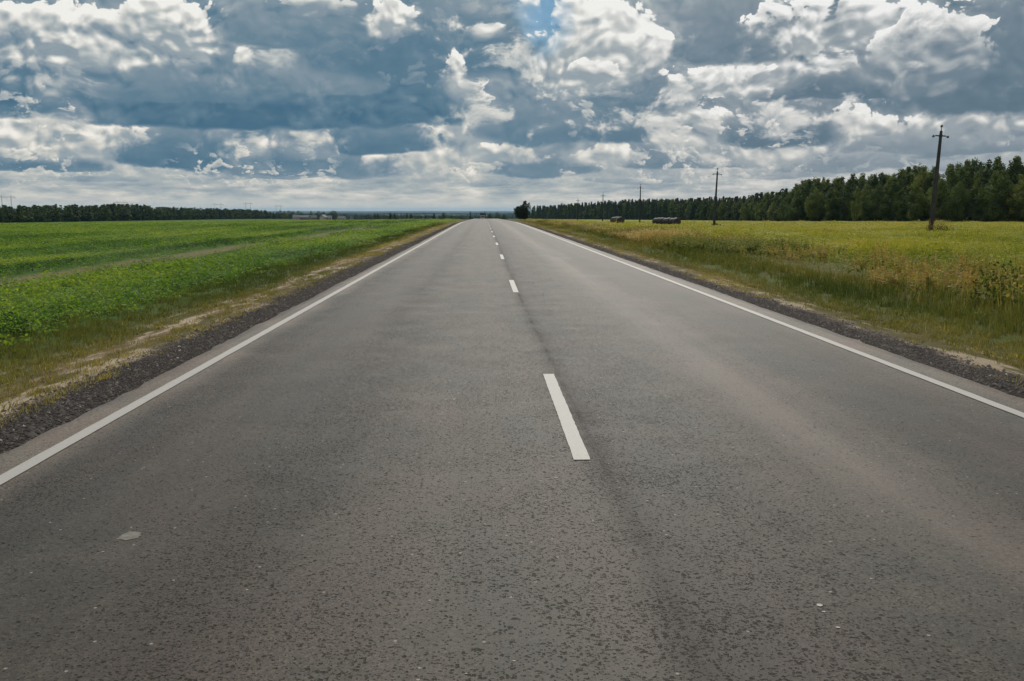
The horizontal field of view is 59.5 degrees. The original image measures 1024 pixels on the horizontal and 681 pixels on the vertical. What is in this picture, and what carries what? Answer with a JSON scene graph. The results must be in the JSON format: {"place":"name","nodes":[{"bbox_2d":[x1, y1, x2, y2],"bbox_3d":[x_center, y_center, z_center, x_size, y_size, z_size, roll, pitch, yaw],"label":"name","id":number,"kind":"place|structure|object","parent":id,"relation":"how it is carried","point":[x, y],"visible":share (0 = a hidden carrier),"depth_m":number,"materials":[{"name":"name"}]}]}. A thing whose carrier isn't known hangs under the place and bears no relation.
{"place":"outdoors","nodes":[
{"label":"outdoors","id":0,"kind":"place"},
{"bbox_2d":[0,219,1023,680],"bbox_3d":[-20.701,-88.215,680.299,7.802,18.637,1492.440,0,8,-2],"label":"road","id":1,"kind":"structure","parent":0,"point":[486,449],"depth_m":4.93,"materials":[{"name":"grey asphalt"}]},
{"bbox_2d":[0,211,1023,452],"bbox_3d":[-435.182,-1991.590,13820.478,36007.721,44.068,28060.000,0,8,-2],"label":"ground","id":2,"kind":"structure","parent":0,"point":[981,359],"depth_m":15.61,"materials":[{"name":"green plant"}]},
{"bbox_2d":[0,311,29,338],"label":"shrub","id":3,"kind":"object","parent":2,"relation":"on","point":[18,323],"visible":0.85,"depth_m":12.88,"materials":[{"name":"green plant"}]},
{"bbox_2d":[0,203,275,222],"bbox_3d":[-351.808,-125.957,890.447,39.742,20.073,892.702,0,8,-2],"label":"wood","id":4,"kind":"object","parent":2,"relation":"on","point":[76,213],"visible":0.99,"depth_m":769.22,"materials":[{"name":"green plant"}]},
{"bbox_2d":[0,218,461,344],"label":"crop","id":5,"kind":"object","parent":2,"relation":"on","point":[91,231],"visible":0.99,"depth_m":36.35,"materials":[{"name":"green plant"}]},
{"bbox_2d":[292,215,299,219],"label":"house","id":6,"kind":"structure","parent":2,"relation":"on","point":[295,217],"depth_m":1227.57,"materials":[{"name":"white"}]},
{"bbox_2d":[300,215,309,219],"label":"house","id":7,"kind":"structure","parent":2,"relation":"on","point":[304,217],"depth_m":1236.63,"materials":[{"name":"white"}]},
{"bbox_2d":[327,210,336,219],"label":"village tree","id":8,"kind":"object","parent":2,"relation":"on","point":[333,215],"visible":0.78,"depth_m":1267.88,"materials":[{"name":"green plant"}]},
{"bbox_2d":[272,212,529,219],"bbox_3d":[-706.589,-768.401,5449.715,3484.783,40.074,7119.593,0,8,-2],"label":"distant woods","id":9,"kind":"object","parent":2,"relation":"on","point":[356,216],"visible":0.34,"depth_m":4058.96,"materials":[{"name":"green plant"}]},
{"bbox_2d":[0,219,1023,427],"bbox_3d":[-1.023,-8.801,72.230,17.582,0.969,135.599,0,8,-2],"label":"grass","id":10,"kind":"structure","parent":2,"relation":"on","point":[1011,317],"depth_m":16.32,"materials":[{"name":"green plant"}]},
{"bbox_2d":[0,236,1023,453],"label":"gravel","id":11,"kind":"structure","parent":2,"relation":"on","point":[32,433],"depth_m":9.74,"materials":[{"name":"grey gravel"}]},
{"bbox_2d":[514,200,530,219],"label":"roadside willow","id":12,"kind":"object","parent":2,"relation":"on","point":[521,211],"visible":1,"depth_m":257.86,"materials":[{"name":"green plant"}]},
{"bbox_2d":[615,217,624,222],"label":"hay bale","id":13,"kind":"object","parent":2,"relation":"on","point":[619,219],"visible":0.73,"depth_m":182.56},
{"bbox_2d":[637,184,643,222],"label":"power pole","id":14,"kind":"object","parent":2,"relation":"on","point":[640,204],"visible":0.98,"depth_m":229.53,"materials":[{"name":"wood"}]},
{"bbox_2d":[530,183,830,220],"bbox_3d":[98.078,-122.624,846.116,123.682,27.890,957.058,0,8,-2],"label":"dense wood","id":15,"kind":"object","parent":2,"relation":"on","point":[585,211],"visible":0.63,"depth_m":838.59,"materials":[{"name":"green plant"}]},
{"bbox_2d":[685,202,692,217],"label":"broadleaf tree","id":16,"kind":"object","parent":2,"relation":"on","point":[687,211],"visible":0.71,"depth_m":656.29,"materials":[{"name":"green plant"}]},
{"bbox_2d":[685,201,694,219],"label":"spruce tree","id":17,"kind":"object","parent":2,"relation":"on","point":[691,216],"visible":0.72,"depth_m":645.80,"materials":[{"name":"green plant"}]},
{"bbox_2d":[695,202,702,219],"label":"broadleaf tree","id":18,"kind":"object","parent":2,"relation":"on","point":[700,206],"visible":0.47,"depth_m":628.97,"materials":[{"name":"green plant"}]},
{"bbox_2d":[713,168,721,223],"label":"power pole","id":19,"kind":"object","parent":2,"relation":"on","point":[714,214],"visible":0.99,"depth_m":151.21,"materials":[{"name":"wood"}]},
{"bbox_2d":[717,202,723,220],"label":"broadleaf tree","id":20,"kind":"object","parent":2,"relation":"on","point":[720,212],"visible":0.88,"depth_m":564.55,"materials":[{"name":"green plant"}]},
{"bbox_2d":[718,203,725,219],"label":"broadleaf tree","id":21,"kind":"object","parent":2,"relation":"on","point":[723,208],"visible":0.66,"depth_m":563.01,"materials":[{"name":"green plant"}]},
{"bbox_2d":[724,200,732,220],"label":"spruce tree","id":22,"kind":"object","parent":2,"relation":"on","point":[728,217],"visible":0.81,"depth_m":541.24,"materials":[{"name":"green plant"}]},
{"bbox_2d":[729,202,737,219],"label":"broadleaf tree","id":23,"kind":"object","parent":2,"relation":"on","point":[732,211],"visible":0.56,"depth_m":537.94,"materials":[{"name":"green plant"}]},
{"bbox_2d":[734,202,740,220],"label":"spruce tree","id":24,"kind":"object","parent":2,"relation":"on","point":[738,213],"visible":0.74,"depth_m":522.44,"materials":[{"name":"green plant"}]},
{"bbox_2d":[739,201,750,219],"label":"broadleaf tree","id":25,"kind":"object","parent":2,"relation":"on","point":[746,211],"visible":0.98,"depth_m":493.00,"materials":[{"name":"green plant"}]},
{"bbox_2d":[749,203,760,220],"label":"broadleaf tree","id":26,"kind":"object","parent":2,"relation":"on","point":[754,210],"visible":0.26,"depth_m":479.59,"materials":[{"name":"green plant"}]},
{"bbox_2d":[754,202,759,219],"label":"birch tree","id":27,"kind":"object","parent":2,"relation":"on","point":[757,211],"visible":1,"depth_m":439.07,"materials":[{"name":"green plant"}]},
{"bbox_2d":[757,199,763,219],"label":"broadleaf tree","id":28,"kind":"object","parent":2,"relation":"on","point":[761,203],"visible":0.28,"depth_m":463.97,"materials":[{"name":"green plant"}]},
{"bbox_2d":[760,199,769,219],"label":"broadleaf tree","id":29,"kind":"object","parent":2,"relation":"on","point":[764,208],"visible":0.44,"depth_m":452.15,"materials":[{"name":"green plant"}]},
{"bbox_2d":[761,200,770,220],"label":"spruce tree","id":30,"kind":"object","parent":2,"relation":"on","point":[765,215],"visible":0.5,"depth_m":444.10,"materials":[{"name":"green plant"}]},
{"bbox_2d":[766,202,775,218],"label":"broadleaf tree","id":31,"kind":"object","parent":2,"relation":"on","point":[771,209],"visible":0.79,"depth_m":432.42,"materials":[{"name":"green plant"}]},
{"bbox_2d":[519,219,1023,311],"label":"dry weeds","id":32,"kind":"object","parent":2,"relation":"on","point":[677,239],"visible":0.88,"depth_m":23.27,"materials":[{"name":"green plant"}]},
{"bbox_2d":[523,218,1023,280],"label":"meadow","id":33,"kind":"structure","parent":2,"relation":"on","point":[945,244],"depth_m":64.23,"materials":[{"name":"green plant"}]},
{"bbox_2d":[672,218,680,224],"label":"hay bale","id":34,"kind":"object","parent":33,"relation":"on","point":[676,220],"visible":0.81,"depth_m":184.97},
{"bbox_2d":[770,192,779,217],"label":"broadleaf tree","id":35,"kind":"object","parent":2,"relation":"on","point":[775,198],"visible":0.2,"depth_m":449.40,"materials":[{"name":"green plant"}]},
{"bbox_2d":[529,221,1023,327],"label":"green weeds","id":36,"kind":"object","parent":2,"relation":"on","point":[845,269],"visible":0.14,"depth_m":28.62,"materials":[{"name":"green plant"}]},
{"bbox_2d":[771,199,783,220],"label":"spruce tree","id":37,"kind":"object","parent":2,"relation":"on","point":[774,215],"visible":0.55,"depth_m":419.90,"materials":[{"name":"green plant"}]},
{"bbox_2d":[774,202,783,219],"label":"broadleaf tree","id":38,"kind":"object","parent":2,"relation":"on","point":[778,211],"visible":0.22,"depth_m":415.68,"materials":[{"name":"green plant"}]},
{"bbox_2d":[778,197,786,220],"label":"broadleaf tree","id":39,"kind":"object","parent":2,"relation":"on","point":[782,209],"visible":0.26,"depth_m":402.69,"materials":[{"name":"green plant"}]},
{"bbox_2d":[777,188,788,203],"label":"broadleaf tree","id":40,"kind":"object","parent":2,"relation":"on","point":[784,194],"visible":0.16,"depth_m":425.87,"materials":[{"name":"green plant"}]},
{"bbox_2d":[783,192,793,219],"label":"broadleaf tree","id":41,"kind":"object","parent":2,"relation":"on","point":[789,199],"visible":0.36,"depth_m":390.20,"materials":[{"name":"green plant"}]},
{"bbox_2d":[786,197,796,220],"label":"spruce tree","id":42,"kind":"object","parent":2,"relation":"on","point":[790,219],"visible":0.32,"depth_m":385.05,"materials":[{"name":"green plant"}]},
{"bbox_2d":[786,189,802,220],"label":"broadleaf tree","id":43,"kind":"object","parent":2,"relation":"on","point":[796,195],"visible":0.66,"depth_m":377.88,"materials":[{"name":"green plant"}]},
{"bbox_2d":[798,194,809,220],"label":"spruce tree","id":44,"kind":"object","parent":2,"relation":"on","point":[802,213],"visible":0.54,"depth_m":369.75,"materials":[{"name":"green plant"}]},
{"bbox_2d":[796,179,814,220],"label":"broadleaf tree","id":45,"kind":"object","parent":2,"relation":"on","point":[806,189],"visible":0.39,"depth_m":373.06,"materials":[{"name":"green plant"}]},
{"bbox_2d":[804,187,819,220],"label":"broadleaf tree","id":46,"kind":"object","parent":2,"relation":"on","point":[813,207],"visible":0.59,"depth_m":363.99,"materials":[{"name":"green plant"}]},
{"bbox_2d":[803,188,823,220],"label":"broadleaf tree","id":47,"kind":"object","parent":2,"relation":"on","point":[814,212],"visible":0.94,"depth_m":359.82,"materials":[{"name":"green plant"}]},
{"bbox_2d":[814,178,824,191],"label":"broadleaf tree","id":48,"kind":"object","parent":2,"relation":"on","point":[818,183],"visible":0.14,"depth_m":379.92,"materials":[{"name":"green plant"}]},
{"bbox_2d":[817,180,829,220],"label":"spruce tree","id":49,"kind":"object","parent":2,"relation":"on","point":[827,188],"visible":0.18,"depth_m":366.02,"materials":[{"name":"green plant"}]},
{"bbox_2d":[817,192,834,217],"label":"broadleaf tree","id":50,"kind":"object","parent":2,"relation":"on","point":[824,199],"visible":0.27,"depth_m":356.55,"materials":[{"name":"green plant"}]},
{"bbox_2d":[823,187,837,220],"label":"broadleaf tree","id":51,"kind":"object","parent":2,"relation":"on","point":[830,207],"visible":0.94,"depth_m":348.45,"materials":[{"name":"green plant"}]},
{"bbox_2d":[824,177,845,217],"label":"broadleaf tree","id":52,"kind":"object","parent":2,"relation":"on","point":[838,188],"visible":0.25,"depth_m":354.41,"materials":[{"name":"green plant"}]},
{"bbox_2d":[832,189,845,220],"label":"broadleaf tree","id":53,"kind":"object","parent":2,"relation":"on","point":[837,216],"visible":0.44,"depth_m":346.39,"materials":[{"name":"green plant"}]},
{"bbox_2d":[839,176,845,189],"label":"broadleaf tree","id":54,"kind":"object","parent":2,"relation":"on","point":[842,182],"visible":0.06,"depth_m":366.70,"materials":[{"name":"green plant"}]},
{"bbox_2d":[836,182,854,220],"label":"broadleaf tree","id":55,"kind":"object","parent":2,"relation":"on","point":[842,203],"visible":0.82,"depth_m":340.17,"materials":[{"name":"green plant"}]},
{"bbox_2d":[847,173,855,218],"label":"broadleaf tree","id":56,"kind":"object","parent":2,"relation":"on","point":[852,178],"visible":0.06,"depth_m":355.12,"materials":[{"name":"green plant"}]},
{"bbox_2d":[845,179,860,220],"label":"broadleaf tree","id":57,"kind":"object","parent":2,"relation":"on","point":[856,182],"visible":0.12,"depth_m":344.86,"materials":[{"name":"green plant"}]},
{"bbox_2d":[844,187,864,218],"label":"broadleaf tree","id":58,"kind":"object","parent":2,"relation":"on","point":[851,195],"visible":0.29,"depth_m":337.28,"materials":[{"name":"green plant"}]},
{"bbox_2d":[850,179,868,220],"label":"broadleaf tree","id":59,"kind":"object","parent":2,"relation":"on","point":[862,185],"visible":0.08,"depth_m":340.95,"materials":[{"name":"green plant"}]},
{"bbox_2d":[859,184,872,220],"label":"broadleaf tree","id":60,"kind":"object","parent":2,"relation":"on","point":[863,191],"visible":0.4,"depth_m":330.31,"materials":[{"name":"green plant"}]},
{"bbox_2d":[860,186,878,220],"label":"broadleaf tree","id":61,"kind":"object","parent":2,"relation":"on","point":[865,216],"visible":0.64,"depth_m":326.48,"materials":[{"name":"green plant"}]},
{"bbox_2d":[867,173,877,219],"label":"broadleaf tree","id":62,"kind":"object","parent":2,"relation":"on","point":[874,180],"visible":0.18,"depth_m":335.96,"materials":[{"name":"green plant"}]},
{"bbox_2d":[860,172,893,220],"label":"spruce tree","id":63,"kind":"object","parent":2,"relation":"on","point":[880,179],"visible":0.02,"depth_m":332.74,"materials":[{"name":"green plant"}]},
{"bbox_2d":[865,183,891,220],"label":"broadleaf tree","id":64,"kind":"object","parent":2,"relation":"on","point":[871,198],"visible":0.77,"depth_m":321.43,"materials":[{"name":"green plant"}]},
{"bbox_2d":[874,176,886,220],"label":"broadleaf tree","id":65,"kind":"object","parent":2,"relation":"on","point":[884,181],"visible":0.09,"depth_m":326.94,"materials":[{"name":"green plant"}]},
{"bbox_2d":[875,190,889,218],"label":"broadleaf tree","id":66,"kind":"object","parent":2,"relation":"on","point":[881,201],"visible":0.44,"depth_m":319.89,"materials":[{"name":"green plant"}]},
{"bbox_2d":[876,176,894,211],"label":"broadleaf tree","id":67,"kind":"object","parent":2,"relation":"on","point":[887,187],"visible":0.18,"depth_m":321.89,"materials":[{"name":"green plant"}]},
{"bbox_2d":[878,177,905,220],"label":"broadleaf tree","id":68,"kind":"object","parent":2,"relation":"on","point":[886,208],"visible":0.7,"depth_m":313.57,"materials":[{"name":"green plant"}]},
{"bbox_2d":[888,169,907,198],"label":"broadleaf tree","id":69,"kind":"object","parent":2,"relation":"on","point":[900,178],"visible":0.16,"depth_m":319.01,"materials":[{"name":"green plant"}]},
{"bbox_2d":[890,187,908,221],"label":"broadleaf tree","id":70,"kind":"object","parent":2,"relation":"on","point":[896,201],"visible":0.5,"depth_m":307.62,"materials":[{"name":"green plant"}]},
{"bbox_2d":[889,176,919,221],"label":"spruce tree","id":71,"kind":"object","parent":2,"relation":"on","point":[907,181],"visible":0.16,"depth_m":313.61,"materials":[{"name":"green plant"}]},
{"bbox_2d":[897,188,915,221],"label":"broadleaf tree","id":72,"kind":"object","parent":2,"relation":"on","point":[902,214],"visible":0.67,"depth_m":301.63,"materials":[{"name":"green plant"}]},
{"bbox_2d":[908,165,921,220],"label":"broadleaf tree","id":73,"kind":"object","parent":2,"relation":"on","point":[915,171],"visible":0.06,"depth_m":329.08,"materials":[{"name":"green plant"}]},
{"bbox_2d":[903,184,928,221],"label":"broadleaf tree","id":74,"kind":"object","parent":2,"relation":"on","point":[914,210],"visible":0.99,"depth_m":295.78,"materials":[{"name":"green plant"}]},
{"bbox_2d":[905,169,930,220],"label":"broadleaf tree","id":75,"kind":"object","parent":2,"relation":"on","point":[916,179],"visible":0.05,"depth_m":310.32,"materials":[{"name":"green plant"}]},
{"bbox_2d":[911,165,930,221],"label":"broadleaf tree","id":76,"kind":"object","parent":2,"relation":"on","point":[924,176],"visible":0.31,"depth_m":306.86,"materials":[{"name":"green plant"}]},
{"bbox_2d":[921,172,938,220],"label":"broadleaf tree","id":77,"kind":"object","parent":2,"relation":"on","point":[929,179],"visible":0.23,"depth_m":302.76,"materials":[{"name":"green plant"}]},
{"bbox_2d":[922,188,942,220],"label":"broadleaf tree","id":78,"kind":"object","parent":2,"relation":"on","point":[927,206],"visible":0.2,"depth_m":294.59,"materials":[{"name":"green plant"}]},
{"bbox_2d":[920,176,944,220],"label":"broadleaf tree","id":79,"kind":"object","parent":2,"relation":"on","point":[931,194],"visible":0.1,"depth_m":299.18,"materials":[{"name":"green plant"}]},
{"bbox_2d":[928,125,948,229],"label":"power pole","id":80,"kind":"object","parent":2,"relation":"on","point":[933,201],"visible":0.98,"depth_m":82.93,"materials":[{"name":"wood"}]},
{"bbox_2d":[925,219,951,231],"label":"weed clump","id":81,"kind":"object","parent":2,"relation":"on","point":[938,228],"visible":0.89,"depth_m":81.87,"materials":[{"name":"green plant"}]},
{"bbox_2d":[927,177,951,219],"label":"broadleaf tree","id":82,"kind":"object","parent":2,"relation":"on","point":[940,208],"visible":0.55,"depth_m":288.36,"materials":[{"name":"green plant"}]},
{"bbox_2d":[939,164,963,221],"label":"broadleaf tree","id":83,"kind":"object","parent":2,"relation":"on","point":[951,171],"visible":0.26,"depth_m":293.86,"materials":[{"name":"green plant"}]},
{"bbox_2d":[941,186,965,221],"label":"broadleaf tree","id":84,"kind":"object","parent":2,"relation":"on","point":[950,212],"visible":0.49,"depth_m":285.06,"materials":[{"name":"green plant"}]},
{"bbox_2d":[946,161,963,178],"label":"broadleaf tree","id":85,"kind":"object","parent":2,"relation":"on","point":[957,166],"visible":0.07,"depth_m":323.47,"materials":[{"name":"green plant"}]},
{"bbox_2d":[945,181,968,221],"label":"broadleaf tree","id":86,"kind":"object","parent":2,"relation":"on","point":[957,212],"visible":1,"depth_m":281.10,"materials":[{"name":"green plant"}]},
{"bbox_2d":[951,167,970,221],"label":"broadleaf tree","id":87,"kind":"object","parent":2,"relation":"on","point":[961,174],"visible":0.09,"depth_m":289.81,"materials":[{"name":"green plant"}]},
{"bbox_2d":[960,159,972,177],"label":"broadleaf tree","id":88,"kind":"object","parent":2,"relation":"on","point":[966,162],"visible":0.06,"depth_m":302.00,"materials":[{"name":"green plant"}]},
{"bbox_2d":[959,171,974,221],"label":"broadleaf tree","id":89,"kind":"object","parent":2,"relation":"on","point":[967,175],"visible":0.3,"depth_m":285.97,"materials":[{"name":"green plant"}]},
{"bbox_2d":[963,178,982,220],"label":"broadleaf tree","id":90,"kind":"object","parent":2,"relation":"on","point":[976,184],"visible":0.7,"depth_m":279.66,"materials":[{"name":"green plant"}]},
{"bbox_2d":[963,158,982,183],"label":"broadleaf tree","id":91,"kind":"object","parent":2,"relation":"on","point":[973,167],"visible":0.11,"depth_m":298.24,"materials":[{"name":"green plant"}]},
{"bbox_2d":[964,163,987,217],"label":"broadleaf tree","id":92,"kind":"object","parent":2,"relation":"on","point":[978,174],"visible":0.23,"depth_m":283.06,"materials":[{"name":"green plant"}]},
{"bbox_2d":[961,161,1002,221],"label":"spruce tree","id":93,"kind":"object","parent":2,"relation":"on","point":[986,178],"visible":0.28,"depth_m":278.41,"materials":[{"name":"green plant"}]},
{"bbox_2d":[974,186,990,220],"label":"broadleaf tree","id":94,"kind":"object","parent":2,"relation":"on","point":[980,204],"visible":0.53,"depth_m":275.74,"materials":[{"name":"green plant"}]},
{"bbox_2d":[975,170,1004,221],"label":"broadleaf tree","id":95,"kind":"object","parent":2,"relation":"on","point":[994,176],"visible":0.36,"depth_m":270.99,"materials":[{"name":"green plant"}]},
{"bbox_2d":[978,163,1008,221],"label":"broadleaf tree","id":96,"kind":"object","parent":2,"relation":"on","point":[1001,167],"visible":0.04,"depth_m":274.64,"materials":[{"name":"green plant"}]},
{"bbox_2d":[969,251,1023,303],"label":"shrub","id":97,"kind":"object","parent":2,"relation":"on","point":[992,279],"visible":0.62,"depth_m":16.87,"materials":[{"name":"green plant"}]},
{"bbox_2d":[988,156,1005,176],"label":"broadleaf tree","id":98,"kind":"object","parent":2,"relation":"on","point":[996,164],"visible":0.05,"depth_m":289.88,"materials":[{"name":"green plant"}]},
{"bbox_2d":[983,169,1018,221],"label":"broadleaf tree","id":99,"kind":"object","parent":2,"relation":"on","point":[1003,181],"visible":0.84,"depth_m":265.09,"materials":[{"name":"green plant"}]},
{"bbox_2d":[997,156,1023,220],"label":"broadleaf tree","id":100,"kind":"object","parent":2,"relation":"on","point":[1014,167],"visible":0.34,"depth_m":269.36,"materials":[{"name":"green plant"}]},
{"bbox_2d":[1003,174,1023,221],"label":"broadleaf tree","id":101,"kind":"object","parent":2,"relation":"on","point":[1012,203],"visible":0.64,"depth_m":262.26,"materials":[{"name":"green plant"}]},
{"bbox_2d":[1010,178,1023,218],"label":"broadleaf tree","id":102,"kind":"object","parent":2,"relation":"on","point":[1019,200],"visible":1,"depth_m":258.47,"materials":[{"name":"green plant"}]},
{"bbox_2d":[0,0,1023,210],"label":"sky","id":103,"kind":"structure","parent":0,"point":[292,105],"materials":[{"name":"blue"}]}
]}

